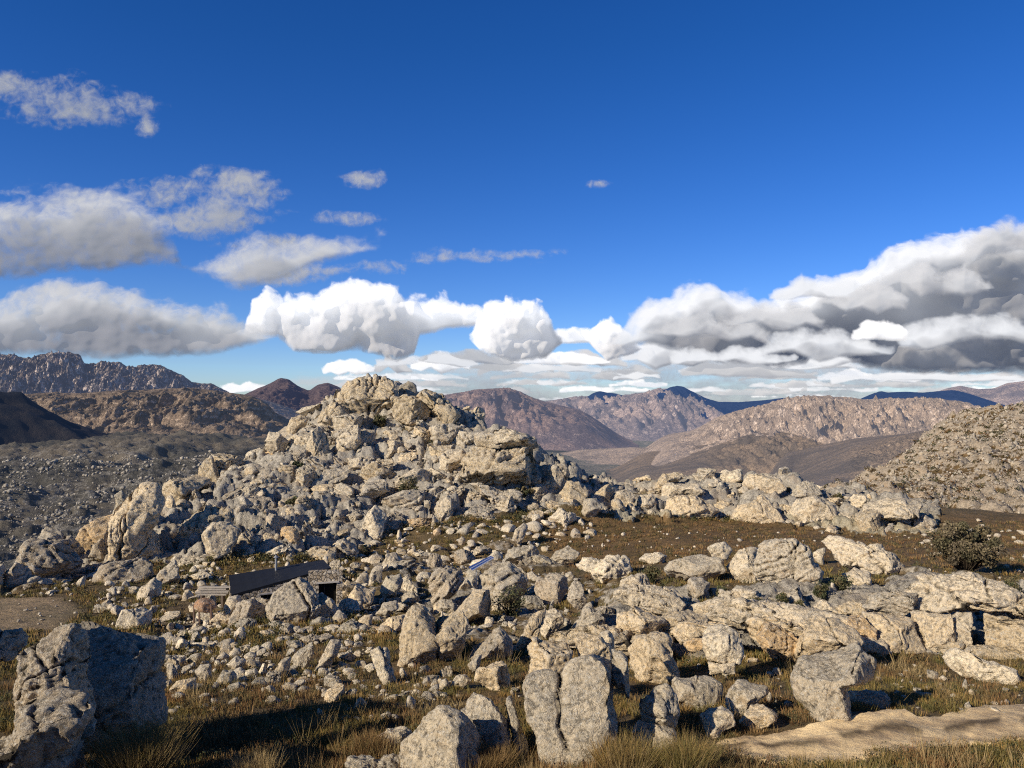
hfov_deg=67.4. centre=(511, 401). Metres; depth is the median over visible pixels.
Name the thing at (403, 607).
boulder
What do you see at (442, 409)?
crag
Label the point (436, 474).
boulder
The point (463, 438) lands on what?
boulder
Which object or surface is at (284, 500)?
boulder
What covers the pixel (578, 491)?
boulder
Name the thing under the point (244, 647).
boulder
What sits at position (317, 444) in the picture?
boulder
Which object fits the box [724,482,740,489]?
boulder
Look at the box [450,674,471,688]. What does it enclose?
boulder
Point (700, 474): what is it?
rock slab
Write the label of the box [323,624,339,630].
boulder
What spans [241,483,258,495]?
boulder
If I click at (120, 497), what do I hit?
crag
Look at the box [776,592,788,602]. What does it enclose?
shrub
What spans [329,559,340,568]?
boulder
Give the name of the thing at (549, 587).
boulder
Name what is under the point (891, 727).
rock
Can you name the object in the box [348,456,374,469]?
boulder
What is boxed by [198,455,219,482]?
boulder
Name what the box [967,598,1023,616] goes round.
boulder
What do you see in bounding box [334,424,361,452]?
boulder
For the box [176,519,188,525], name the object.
boulder
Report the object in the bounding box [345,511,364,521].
boulder
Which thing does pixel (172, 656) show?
boulder
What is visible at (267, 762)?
grass tussock
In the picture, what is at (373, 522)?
boulder
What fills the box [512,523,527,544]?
boulder
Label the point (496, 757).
grass tussock
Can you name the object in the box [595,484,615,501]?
boulder
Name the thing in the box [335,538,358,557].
boulder
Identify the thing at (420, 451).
hillside rubble
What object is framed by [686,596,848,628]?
boulder
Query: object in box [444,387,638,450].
round mountain
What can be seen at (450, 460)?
crag
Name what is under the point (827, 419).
tan hill
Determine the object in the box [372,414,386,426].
shrub
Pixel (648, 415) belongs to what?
range
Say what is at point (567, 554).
boulder
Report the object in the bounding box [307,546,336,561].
boulder
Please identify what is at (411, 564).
boulder
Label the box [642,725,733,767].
grass tussock
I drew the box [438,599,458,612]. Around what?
boulder
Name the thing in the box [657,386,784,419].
blue range
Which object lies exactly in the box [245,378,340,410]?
peaks
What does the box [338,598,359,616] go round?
boulder
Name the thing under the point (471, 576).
boulder
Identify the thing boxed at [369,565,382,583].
boulder
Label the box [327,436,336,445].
boulder
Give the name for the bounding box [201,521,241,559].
boulder
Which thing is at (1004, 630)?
boulder
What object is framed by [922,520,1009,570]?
bush
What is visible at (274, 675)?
boulder
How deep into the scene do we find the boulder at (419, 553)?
73.82 m
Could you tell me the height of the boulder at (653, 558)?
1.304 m
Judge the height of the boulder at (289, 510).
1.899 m
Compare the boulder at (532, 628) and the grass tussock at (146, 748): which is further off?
the boulder at (532, 628)
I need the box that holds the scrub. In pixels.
[0,403,1023,672]
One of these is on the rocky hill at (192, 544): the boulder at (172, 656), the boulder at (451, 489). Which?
the boulder at (451, 489)
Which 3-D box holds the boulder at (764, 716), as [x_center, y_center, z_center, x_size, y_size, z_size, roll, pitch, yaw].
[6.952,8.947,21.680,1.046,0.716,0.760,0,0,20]
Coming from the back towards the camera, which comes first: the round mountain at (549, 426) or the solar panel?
the round mountain at (549, 426)
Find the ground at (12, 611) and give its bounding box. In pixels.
[0,471,1023,767]
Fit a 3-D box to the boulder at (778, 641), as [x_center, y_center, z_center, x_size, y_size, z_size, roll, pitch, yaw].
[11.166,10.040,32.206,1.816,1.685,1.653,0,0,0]
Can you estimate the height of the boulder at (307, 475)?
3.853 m
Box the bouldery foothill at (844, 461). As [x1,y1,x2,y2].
[770,430,928,485]
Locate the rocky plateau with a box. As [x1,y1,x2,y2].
[25,387,289,437]
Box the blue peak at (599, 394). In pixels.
[588,391,625,404]
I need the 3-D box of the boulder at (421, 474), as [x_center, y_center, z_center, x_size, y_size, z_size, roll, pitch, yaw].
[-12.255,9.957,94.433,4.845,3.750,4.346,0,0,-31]
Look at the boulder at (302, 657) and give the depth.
30.63 m
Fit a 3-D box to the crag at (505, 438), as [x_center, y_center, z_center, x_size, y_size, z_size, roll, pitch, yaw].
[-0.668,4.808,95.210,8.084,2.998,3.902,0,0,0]
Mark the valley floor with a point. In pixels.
(169, 450)
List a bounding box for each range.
[545,388,723,440]
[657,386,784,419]
[861,390,1004,407]
[941,381,1023,405]
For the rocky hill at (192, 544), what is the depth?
88.49 m
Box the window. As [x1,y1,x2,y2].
[259,592,272,598]
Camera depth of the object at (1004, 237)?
52971.36 m
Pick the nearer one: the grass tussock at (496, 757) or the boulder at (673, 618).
the grass tussock at (496, 757)
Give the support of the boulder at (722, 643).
on the boulder at (717, 668)
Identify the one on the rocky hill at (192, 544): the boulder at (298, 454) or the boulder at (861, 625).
the boulder at (298, 454)
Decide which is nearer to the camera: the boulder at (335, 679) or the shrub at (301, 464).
the boulder at (335, 679)
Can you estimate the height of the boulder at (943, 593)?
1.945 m
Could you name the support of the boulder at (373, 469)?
on the rocky hill at (192, 544)
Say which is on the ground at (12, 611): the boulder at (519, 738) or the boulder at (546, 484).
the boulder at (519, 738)
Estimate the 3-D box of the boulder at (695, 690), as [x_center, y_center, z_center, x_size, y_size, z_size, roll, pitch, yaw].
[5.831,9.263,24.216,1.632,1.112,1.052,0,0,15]
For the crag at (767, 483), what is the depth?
101.59 m
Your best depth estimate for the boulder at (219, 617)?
42.61 m
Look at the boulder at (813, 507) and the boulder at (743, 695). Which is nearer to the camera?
the boulder at (743, 695)
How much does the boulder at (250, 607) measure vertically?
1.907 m
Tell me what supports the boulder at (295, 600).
on the ground at (12, 611)
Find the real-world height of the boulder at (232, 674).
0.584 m
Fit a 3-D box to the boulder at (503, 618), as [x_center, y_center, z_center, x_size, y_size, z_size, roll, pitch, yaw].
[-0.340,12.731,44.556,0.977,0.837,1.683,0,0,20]
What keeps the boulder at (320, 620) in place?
on the ground at (12, 611)
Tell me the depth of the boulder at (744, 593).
38.35 m
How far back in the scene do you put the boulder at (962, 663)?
29.22 m
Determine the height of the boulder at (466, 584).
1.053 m
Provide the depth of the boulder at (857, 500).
100.23 m
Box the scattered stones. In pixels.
[6,512,1023,762]
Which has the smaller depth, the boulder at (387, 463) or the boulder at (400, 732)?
the boulder at (400, 732)
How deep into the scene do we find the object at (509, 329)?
68287.70 m
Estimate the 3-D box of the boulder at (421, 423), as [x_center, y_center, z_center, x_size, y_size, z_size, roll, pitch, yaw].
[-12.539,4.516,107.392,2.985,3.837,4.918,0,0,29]
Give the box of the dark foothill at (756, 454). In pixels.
[606,432,823,481]
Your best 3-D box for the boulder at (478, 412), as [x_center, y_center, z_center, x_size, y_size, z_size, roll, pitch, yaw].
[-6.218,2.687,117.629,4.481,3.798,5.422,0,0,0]
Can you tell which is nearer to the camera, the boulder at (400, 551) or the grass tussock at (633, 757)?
the grass tussock at (633, 757)
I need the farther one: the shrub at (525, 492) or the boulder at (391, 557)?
the shrub at (525, 492)
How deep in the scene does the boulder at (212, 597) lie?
49.47 m
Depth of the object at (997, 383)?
82251.62 m
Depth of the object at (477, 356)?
77305.77 m
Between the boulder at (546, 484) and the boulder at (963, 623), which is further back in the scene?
the boulder at (546, 484)
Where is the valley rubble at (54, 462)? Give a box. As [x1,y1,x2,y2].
[0,450,225,562]
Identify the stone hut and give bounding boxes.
[229,555,341,606]
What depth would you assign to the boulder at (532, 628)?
35.27 m
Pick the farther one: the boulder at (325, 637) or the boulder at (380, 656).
the boulder at (325, 637)
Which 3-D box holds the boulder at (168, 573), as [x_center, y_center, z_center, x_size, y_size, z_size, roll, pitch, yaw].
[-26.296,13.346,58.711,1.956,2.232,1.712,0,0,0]
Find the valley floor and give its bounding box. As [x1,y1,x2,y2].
[0,430,654,569]
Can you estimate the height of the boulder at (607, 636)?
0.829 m
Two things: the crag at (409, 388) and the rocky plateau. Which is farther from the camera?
the rocky plateau
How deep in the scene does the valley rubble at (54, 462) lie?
411.07 m
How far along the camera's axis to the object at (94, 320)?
68396.83 m
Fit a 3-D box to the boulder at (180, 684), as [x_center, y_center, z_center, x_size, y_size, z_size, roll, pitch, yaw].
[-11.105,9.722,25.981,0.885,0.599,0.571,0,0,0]
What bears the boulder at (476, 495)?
on the rocky hill at (192, 544)
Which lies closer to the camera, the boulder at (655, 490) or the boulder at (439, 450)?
the boulder at (439, 450)
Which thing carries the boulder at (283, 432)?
on the rocky hill at (192, 544)
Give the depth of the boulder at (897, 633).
33.27 m
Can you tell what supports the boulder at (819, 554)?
on the ground at (12, 611)
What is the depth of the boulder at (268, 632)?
38.23 m
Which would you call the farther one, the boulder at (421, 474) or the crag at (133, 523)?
the boulder at (421, 474)
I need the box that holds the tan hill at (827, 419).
[645,395,980,465]
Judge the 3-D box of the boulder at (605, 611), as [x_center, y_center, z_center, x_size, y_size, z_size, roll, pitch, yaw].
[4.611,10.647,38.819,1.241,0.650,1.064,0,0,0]
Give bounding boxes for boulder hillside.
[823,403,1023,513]
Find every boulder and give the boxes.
[0,564,5,585]
[0,628,28,661]
[0,685,93,767]
[3,562,31,588]
[13,623,96,739]
[15,538,82,577]
[21,574,40,584]
[38,526,84,555]
[80,621,168,754]
[87,538,105,560]
[92,557,153,582]
[93,603,114,612]
[115,607,152,628]
[137,577,161,599]
[156,559,179,584]
[164,655,178,661]
[164,657,178,667]
[165,636,182,644]
[166,663,178,678]
[169,677,196,692]
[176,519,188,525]
[177,554,200,567]
[188,602,196,611]
[189,489,201,499]
[189,572,210,579]
[195,663,211,680]
[196,612,213,621]
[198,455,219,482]
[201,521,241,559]
[205,595,215,601]
[209,612,230,624]
[211,453,244,469]
[216,669,236,684]
[221,488,242,500]
[224,595,241,614]
[226,655,245,668]
[228,464,248,471]
[228,598,264,626]
[235,618,256,627]
[237,532,252,544]
[239,644,250,651]
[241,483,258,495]
[245,447,266,457]
[246,495,276,510]
[250,478,267,485]
[252,597,267,617]
[258,629,275,636]
[265,545,290,556]
[265,577,321,622]
[265,670,280,683]
[266,513,286,532]
[269,620,282,628]
[275,657,290,676]
[277,426,287,437]
[278,465,298,475]
[279,495,297,502]
[279,622,293,633]
[280,526,302,544]
[285,506,295,514]
[286,640,303,647]
[286,668,298,676]
[287,432,310,446]
[291,449,307,461]
[292,642,313,667]
[295,403,321,415]
[295,463,317,486]
[295,495,311,507]
[298,456,332,471]
[299,520,314,538]
[300,634,320,643]
[303,516,321,528]
[306,426,329,456]
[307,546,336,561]
[309,617,332,625]
[310,484,335,495]
[314,639,340,671]
[318,469,347,483]
[318,592,338,617]
[319,633,334,642]
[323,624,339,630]
[324,675,341,686]
[324,682,344,702]
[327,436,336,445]
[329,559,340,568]
[331,413,363,429]
[332,610,346,622]
[333,456,348,466]
[333,483,354,497]
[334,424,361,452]
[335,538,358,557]
[336,621,361,632]
[337,528,350,537]
[337,652,355,659]
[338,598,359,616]
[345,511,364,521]
[345,753,400,767]
[347,583,375,607]
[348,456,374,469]
[350,562,361,570]
[354,697,366,708]
[358,479,389,499]
[358,614,372,626]
[360,428,375,445]
[360,461,395,480]
[362,505,385,538]
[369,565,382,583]
[370,646,396,684]
[375,458,393,469]
[375,600,398,617]
[379,492,393,505]
[379,726,411,749]
[380,574,402,599]
[380,614,405,631]
[381,489,424,508]
[382,552,401,563]
[383,430,402,438]
[385,510,404,532]
[386,440,403,458]
[386,597,401,602]
[388,560,420,569]
[394,603,409,611]
[395,467,434,488]
[396,548,408,555]
[397,605,468,666]
[398,452,416,462]
[398,690,411,696]
[399,705,480,767]
[401,576,417,592]
[401,591,419,602]
[406,517,431,527]
[413,426,431,443]
[413,550,428,556]
[415,420,428,429]
[420,675,440,682]
[425,485,446,501]
[427,443,455,456]
[427,553,442,567]
[427,565,464,604]
[428,468,445,479]
[432,494,452,521]
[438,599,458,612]
[440,666,452,676]
[446,486,463,496]
[450,430,474,447]
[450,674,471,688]
[454,549,475,563]
[456,589,490,621]
[458,579,472,589]
[461,692,511,753]
[464,504,493,518]
[465,569,481,586]
[466,749,480,767]
[467,491,484,499]
[467,626,512,660]
[468,654,481,671]
[470,406,485,421]
[470,545,490,555]
[474,661,509,690]
[477,561,528,604]
[491,602,506,612]
[494,496,516,512]
[497,615,514,622]
[502,544,539,564]
[506,696,528,758]
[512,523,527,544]
[517,608,545,652]
[521,595,544,608]
[522,637,572,689]
[522,653,617,767]
[525,510,543,520]
[527,503,545,510]
[527,585,534,592]
[530,486,545,501]
[530,555,556,564]
[534,573,568,604]
[538,464,550,475]
[540,608,563,638]
[541,480,550,487]
[545,500,557,508]
[549,508,576,524]
[549,624,674,656]
[551,545,579,564]
[559,480,588,505]
[561,496,576,502]
[567,580,586,609]
[572,602,604,628]
[574,633,611,661]
[576,554,632,583]
[581,498,601,517]
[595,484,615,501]
[595,606,614,617]
[599,630,614,648]
[611,649,629,698]
[613,583,685,615]
[614,489,634,505]
[616,606,667,634]
[619,572,649,586]
[628,631,679,683]
[632,720,677,753]
[633,476,651,482]
[636,494,656,507]
[639,552,666,563]
[639,683,679,728]
[647,488,661,494]
[661,609,708,638]
[664,554,726,580]
[670,588,699,610]
[670,620,740,644]
[671,675,723,709]
[683,637,702,651]
[686,577,709,597]
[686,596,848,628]
[700,706,735,738]
[702,623,743,665]
[705,605,764,629]
[707,542,731,559]
[708,661,735,674]
[714,500,731,508]
[717,589,734,597]
[718,469,742,482]
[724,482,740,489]
[725,547,758,583]
[725,679,768,716]
[732,587,767,599]
[739,703,777,728]
[745,616,892,656]
[753,538,823,583]
[756,621,798,662]
[777,587,809,607]
[778,504,790,511]
[790,642,876,721]
[794,614,864,658]
[811,599,838,612]
[813,547,825,564]
[821,535,904,574]
[825,524,837,533]
[827,497,843,506]
[836,600,865,614]
[841,567,871,585]
[846,615,877,639]
[848,689,890,708]
[849,494,866,507]
[861,611,925,654]
[862,589,918,615]
[901,571,1023,613]
[910,610,955,648]
[919,636,1023,659]
[942,647,1020,684]
[951,612,973,644]
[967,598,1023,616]
[983,611,1023,653]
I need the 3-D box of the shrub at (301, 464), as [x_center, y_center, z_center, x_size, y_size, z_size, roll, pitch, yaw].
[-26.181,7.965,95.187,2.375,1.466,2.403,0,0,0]
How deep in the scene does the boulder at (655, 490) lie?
102.89 m
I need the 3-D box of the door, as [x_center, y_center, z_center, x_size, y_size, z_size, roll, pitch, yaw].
[-11.365,12.332,47.285,1.375,2.527,0.465,0,0,-17]
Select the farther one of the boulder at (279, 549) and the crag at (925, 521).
the crag at (925, 521)
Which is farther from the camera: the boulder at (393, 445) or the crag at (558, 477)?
the boulder at (393, 445)
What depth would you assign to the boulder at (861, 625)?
33.15 m
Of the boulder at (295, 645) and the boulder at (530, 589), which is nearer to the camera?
the boulder at (295, 645)
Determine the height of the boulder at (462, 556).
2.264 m
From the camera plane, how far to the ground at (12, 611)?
52.66 m
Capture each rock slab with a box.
[390,394,430,426]
[469,482,522,504]
[654,472,685,488]
[692,468,716,480]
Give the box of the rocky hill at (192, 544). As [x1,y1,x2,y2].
[75,373,608,576]
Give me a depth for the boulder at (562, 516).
86.48 m
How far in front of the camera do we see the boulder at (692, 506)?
94.67 m
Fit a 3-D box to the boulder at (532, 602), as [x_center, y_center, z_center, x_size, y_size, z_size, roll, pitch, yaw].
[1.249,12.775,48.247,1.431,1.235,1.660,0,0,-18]
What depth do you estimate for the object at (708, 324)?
54148.67 m
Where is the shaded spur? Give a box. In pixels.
[0,391,107,444]
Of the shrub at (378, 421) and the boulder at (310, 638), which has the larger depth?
the shrub at (378, 421)
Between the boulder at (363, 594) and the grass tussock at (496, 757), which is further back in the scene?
the boulder at (363, 594)
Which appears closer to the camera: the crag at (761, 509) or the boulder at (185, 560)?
the boulder at (185, 560)
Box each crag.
[75,514,112,553]
[107,481,164,561]
[113,490,125,513]
[162,476,211,501]
[178,503,234,538]
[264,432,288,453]
[286,414,308,434]
[317,399,348,425]
[336,374,398,414]
[398,381,417,395]
[416,389,460,423]
[429,424,462,444]
[439,449,465,472]
[459,446,536,486]
[474,428,538,448]
[546,462,568,489]
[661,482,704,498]
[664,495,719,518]
[730,494,783,523]
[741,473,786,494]
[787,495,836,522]
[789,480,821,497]
[837,512,854,518]
[854,509,880,530]
[859,497,922,520]
[913,514,935,528]
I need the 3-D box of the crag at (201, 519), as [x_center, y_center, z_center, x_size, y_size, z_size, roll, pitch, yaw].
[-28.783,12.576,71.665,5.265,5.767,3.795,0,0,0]
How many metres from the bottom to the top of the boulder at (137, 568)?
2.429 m
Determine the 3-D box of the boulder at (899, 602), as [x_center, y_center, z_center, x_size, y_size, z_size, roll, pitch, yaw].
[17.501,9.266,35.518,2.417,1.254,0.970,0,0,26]
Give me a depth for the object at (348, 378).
80767.40 m
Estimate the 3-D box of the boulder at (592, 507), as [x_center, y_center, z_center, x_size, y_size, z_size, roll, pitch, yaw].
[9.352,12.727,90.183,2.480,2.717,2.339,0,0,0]
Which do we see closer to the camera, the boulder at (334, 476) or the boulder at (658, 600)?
the boulder at (658, 600)
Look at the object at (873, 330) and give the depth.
52307.82 m
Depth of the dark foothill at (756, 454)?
2441.74 m
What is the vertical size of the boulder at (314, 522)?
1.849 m
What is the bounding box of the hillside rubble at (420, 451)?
[163,389,936,564]
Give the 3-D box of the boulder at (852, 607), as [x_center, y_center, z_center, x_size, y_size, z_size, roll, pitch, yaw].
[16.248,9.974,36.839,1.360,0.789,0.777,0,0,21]
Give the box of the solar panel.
[469,556,493,586]
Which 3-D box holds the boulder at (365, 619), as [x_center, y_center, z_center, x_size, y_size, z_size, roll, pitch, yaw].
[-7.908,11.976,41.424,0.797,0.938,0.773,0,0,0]
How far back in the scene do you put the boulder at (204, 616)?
43.90 m
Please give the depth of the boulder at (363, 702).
23.39 m
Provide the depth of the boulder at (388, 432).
105.77 m
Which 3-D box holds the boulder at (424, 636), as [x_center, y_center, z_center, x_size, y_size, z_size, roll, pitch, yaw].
[-3.317,10.099,32.341,3.021,3.138,2.656,0,0,0]
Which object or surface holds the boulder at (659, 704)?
on the boulder at (647, 727)
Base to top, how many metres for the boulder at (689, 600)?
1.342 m
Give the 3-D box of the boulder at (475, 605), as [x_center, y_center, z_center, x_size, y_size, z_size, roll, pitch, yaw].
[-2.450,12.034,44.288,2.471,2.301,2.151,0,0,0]
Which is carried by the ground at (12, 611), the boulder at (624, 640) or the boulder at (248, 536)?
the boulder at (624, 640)
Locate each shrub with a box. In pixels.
[285,496,297,505]
[292,460,304,466]
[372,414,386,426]
[398,476,418,490]
[490,584,528,616]
[513,486,533,496]
[643,564,662,583]
[715,585,728,595]
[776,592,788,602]
[793,599,804,606]
[812,579,829,599]
[827,573,853,590]
[832,492,844,498]
[1002,574,1022,591]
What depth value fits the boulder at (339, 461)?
97.81 m
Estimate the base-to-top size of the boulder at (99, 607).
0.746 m
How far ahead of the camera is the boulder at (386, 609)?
45.35 m
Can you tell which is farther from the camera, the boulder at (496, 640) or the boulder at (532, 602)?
the boulder at (532, 602)
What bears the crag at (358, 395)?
on the rocky hill at (192, 544)
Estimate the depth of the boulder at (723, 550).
54.22 m
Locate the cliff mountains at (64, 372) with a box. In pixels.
[0,351,299,418]
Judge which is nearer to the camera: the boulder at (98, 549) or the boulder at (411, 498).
the boulder at (98, 549)
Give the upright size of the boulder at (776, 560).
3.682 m
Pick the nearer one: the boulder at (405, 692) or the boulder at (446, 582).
the boulder at (405, 692)
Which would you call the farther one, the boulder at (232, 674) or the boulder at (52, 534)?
the boulder at (52, 534)
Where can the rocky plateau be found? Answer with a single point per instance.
(167, 411)
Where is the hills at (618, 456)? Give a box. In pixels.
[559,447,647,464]
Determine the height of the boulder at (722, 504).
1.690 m
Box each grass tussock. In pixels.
[70,703,212,767]
[223,744,291,767]
[339,726,394,756]
[462,733,522,767]
[579,722,688,767]
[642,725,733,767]
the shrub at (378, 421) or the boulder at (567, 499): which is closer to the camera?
the boulder at (567, 499)
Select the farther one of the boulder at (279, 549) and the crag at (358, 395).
the crag at (358, 395)
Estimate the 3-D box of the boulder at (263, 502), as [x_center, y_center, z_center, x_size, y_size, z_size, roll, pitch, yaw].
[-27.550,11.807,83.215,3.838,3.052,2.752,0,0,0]
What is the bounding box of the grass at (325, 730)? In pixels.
[0,634,1023,767]
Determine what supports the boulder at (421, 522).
on the rocky hill at (192, 544)
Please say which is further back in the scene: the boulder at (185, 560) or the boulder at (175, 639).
the boulder at (185, 560)
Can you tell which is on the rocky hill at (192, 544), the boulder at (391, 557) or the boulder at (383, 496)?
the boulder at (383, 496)
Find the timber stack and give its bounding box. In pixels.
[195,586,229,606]
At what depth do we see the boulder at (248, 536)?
69.95 m
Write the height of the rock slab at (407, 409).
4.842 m
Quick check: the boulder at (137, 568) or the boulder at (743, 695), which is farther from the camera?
the boulder at (137, 568)
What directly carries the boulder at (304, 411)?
on the rocky hill at (192, 544)
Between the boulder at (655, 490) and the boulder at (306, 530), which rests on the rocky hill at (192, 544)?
the boulder at (306, 530)
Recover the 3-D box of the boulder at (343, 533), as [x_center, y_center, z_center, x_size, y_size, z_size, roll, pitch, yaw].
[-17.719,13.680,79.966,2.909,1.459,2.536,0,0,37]
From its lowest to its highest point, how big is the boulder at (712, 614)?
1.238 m
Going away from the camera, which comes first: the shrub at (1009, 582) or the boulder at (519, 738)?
the boulder at (519, 738)
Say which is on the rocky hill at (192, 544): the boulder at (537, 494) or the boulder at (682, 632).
the boulder at (537, 494)
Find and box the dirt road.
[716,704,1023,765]
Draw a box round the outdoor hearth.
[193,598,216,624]
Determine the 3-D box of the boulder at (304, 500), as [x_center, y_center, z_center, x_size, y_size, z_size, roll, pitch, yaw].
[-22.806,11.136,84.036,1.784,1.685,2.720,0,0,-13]
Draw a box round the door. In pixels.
[316,581,338,603]
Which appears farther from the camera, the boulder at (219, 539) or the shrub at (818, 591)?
the boulder at (219, 539)
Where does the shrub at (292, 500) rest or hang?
on the rocky hill at (192, 544)
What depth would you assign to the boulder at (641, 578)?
46.65 m
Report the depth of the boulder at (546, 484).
95.62 m
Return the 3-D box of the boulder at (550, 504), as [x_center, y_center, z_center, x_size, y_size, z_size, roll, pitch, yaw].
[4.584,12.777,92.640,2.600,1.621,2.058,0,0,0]
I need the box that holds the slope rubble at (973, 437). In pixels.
[822,401,1023,510]
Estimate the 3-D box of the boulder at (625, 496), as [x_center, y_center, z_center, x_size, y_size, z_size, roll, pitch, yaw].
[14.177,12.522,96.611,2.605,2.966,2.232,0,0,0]
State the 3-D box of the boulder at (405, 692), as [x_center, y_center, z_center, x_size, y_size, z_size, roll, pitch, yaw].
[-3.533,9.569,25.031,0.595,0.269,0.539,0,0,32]

